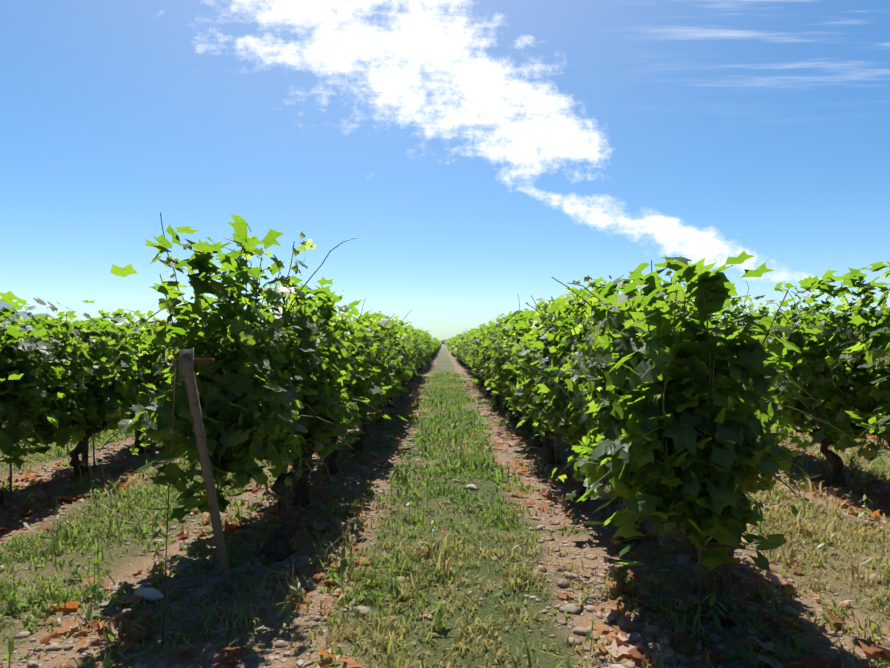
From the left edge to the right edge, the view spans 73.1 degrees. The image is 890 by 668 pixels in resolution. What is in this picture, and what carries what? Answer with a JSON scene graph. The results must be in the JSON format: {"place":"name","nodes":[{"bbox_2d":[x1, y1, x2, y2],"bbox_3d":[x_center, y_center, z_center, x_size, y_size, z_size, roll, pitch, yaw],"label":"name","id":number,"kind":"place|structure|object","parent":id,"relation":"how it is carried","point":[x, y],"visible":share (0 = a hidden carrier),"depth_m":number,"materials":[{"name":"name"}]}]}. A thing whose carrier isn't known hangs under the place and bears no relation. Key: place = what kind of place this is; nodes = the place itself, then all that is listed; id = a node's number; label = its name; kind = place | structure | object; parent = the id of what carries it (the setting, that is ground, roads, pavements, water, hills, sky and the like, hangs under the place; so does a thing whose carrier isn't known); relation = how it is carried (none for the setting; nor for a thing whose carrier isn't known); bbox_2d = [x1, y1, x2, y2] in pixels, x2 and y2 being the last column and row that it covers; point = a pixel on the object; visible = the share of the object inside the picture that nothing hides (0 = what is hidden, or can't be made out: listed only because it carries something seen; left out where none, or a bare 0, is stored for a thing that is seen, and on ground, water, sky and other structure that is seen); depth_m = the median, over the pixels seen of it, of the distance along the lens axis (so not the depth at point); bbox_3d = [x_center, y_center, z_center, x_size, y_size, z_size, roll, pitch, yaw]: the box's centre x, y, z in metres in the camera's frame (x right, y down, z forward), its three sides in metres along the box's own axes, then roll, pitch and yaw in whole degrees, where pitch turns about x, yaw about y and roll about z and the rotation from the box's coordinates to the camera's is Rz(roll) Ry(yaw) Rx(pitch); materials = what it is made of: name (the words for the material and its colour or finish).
{"place":"outdoors","nodes":[
{"label":"outdoors","id":0,"kind":"place"},
{"bbox_2d":[0,300,98,328],"bbox_3d":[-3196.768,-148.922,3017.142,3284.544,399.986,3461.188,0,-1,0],"label":"mountain ridge","id":1,"kind":"structure","parent":0,"point":[20,313],"depth_m":4083.27,"materials":[{"name":"blue"}]},
{"bbox_2d":[0,344,889,667],"bbox_3d":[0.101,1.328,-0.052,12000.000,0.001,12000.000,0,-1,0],"label":"ground","id":2,"kind":"structure","parent":0,"point":[132,560],"depth_m":3.51,"materials":[{"name":"brown soil"}]},
{"bbox_2d":[20,330,126,468],"bbox_3d":[-3.695,0.969,20.944,0.480,1.540,38.000,0,-1,0],"label":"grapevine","id":3,"kind":"object","parent":2,"relation":"in","point":[85,452],"visible":0.1,"depth_m":6.09,"materials":[{"name":"brown plant"}]},
{"bbox_2d":[9,295,875,454],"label":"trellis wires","id":4,"kind":"object","parent":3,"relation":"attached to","point":[626,314],"depth_m":2.63,"materials":[{"name":"grey metal"}]},
{"bbox_2d":[134,587,163,601],"bbox_3d":[-1.515,1.341,3.091,0.180,0.061,0.062,0,-1,21],"label":"stone","id":5,"kind":"object","parent":2,"relation":"on","point":[150,594],"visible":0.83,"depth_m":3.07,"materials":[{"name":"grey stone"}]},
{"bbox_2d":[162,353,213,648],"bbox_3d":[-1.140,0.752,2.674,0.207,1.332,0.070,0,-1,-17],"label":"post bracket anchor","id":6,"kind":"object","parent":2,"relation":"on","point":[186,356],"visible":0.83,"depth_m":2.66,"materials":[{"name":"metal"}]},
{"bbox_2d":[179,349,233,593],"bbox_3d":[-1.149,0.776,2.960,0.060,1.407,0.616,0,-1,0],"label":"wooden post","id":7,"kind":"object","parent":2,"relation":"on","point":[186,372],"visible":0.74,"depth_m":2.86,"materials":[{"name":"brown wood"}]},
{"bbox_2d":[44,315,532,432],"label":"trellis posts","id":8,"kind":"object","parent":2,"relation":"on","point":[530,419],"depth_m":9.12,"materials":[{"name":"brown wood"}]},
{"bbox_2d":[9,347,827,600],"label":"vine stakes","id":9,"kind":"object","parent":2,"relation":"on","point":[624,501],"depth_m":5.03,"materials":[{"name":"brown wood"}]},
{"bbox_2d":[0,354,873,626],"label":"vine trunks","id":10,"kind":"object","parent":2,"relation":"on","point":[277,544],"visible":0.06,"depth_m":4.77,"materials":[{"name":"brown plant"}]},
{"bbox_2d":[0,212,889,543],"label":"vine stems","id":11,"kind":"object","parent":10,"relation":"attached to","point":[314,416],"visible":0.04,"depth_m":3.83,"materials":[{"name":"green plant"}]},
{"bbox_2d":[421,331,463,360],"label":"vine leaves","id":12,"kind":"object","parent":2,"relation":"on","point":[452,344],"visible":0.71,"depth_m":45.99,"materials":[{"name":"green plant"}]},
{"bbox_2d":[0,306,889,404],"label":"vine leaves","id":13,"kind":"object","parent":2,"relation":"on","point":[426,345],"visible":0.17,"depth_m":12.54,"materials":[{"name":"green plant"}]},
{"bbox_2d":[0,214,889,570],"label":"vine leaves","id":14,"kind":"object","parent":2,"relation":"on","point":[638,476],"visible":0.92,"depth_m":3.66,"materials":[{"name":"green plant"}]},
{"bbox_2d":[0,371,889,667],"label":"grass","id":15,"kind":"structure","parent":2,"relation":"on","point":[434,573],"depth_m":3.65,"materials":[{"name":"green plant"}]},
{"bbox_2d":[0,382,889,667],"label":"fallen leaves","id":16,"kind":"object","parent":2,"relation":"on","point":[638,650],"visible":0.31,"depth_m":3.31,"materials":[{"name":"brown plant"}]},
{"bbox_2d":[0,389,889,667],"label":"weed plants","id":17,"kind":"object","parent":2,"relation":"on","point":[799,642],"visible":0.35,"depth_m":3.53,"materials":[{"name":"green plant"}]},
{"bbox_2d":[0,379,889,667],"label":"pebbles","id":18,"kind":"object","parent":2,"relation":"on","point":[302,563],"visible":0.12,"depth_m":3.40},
{"bbox_2d":[0,0,889,339],"label":"sky","id":19,"kind":"structure","parent":0,"point":[477,154],"materials":[{"name":"blue"}]}
]}

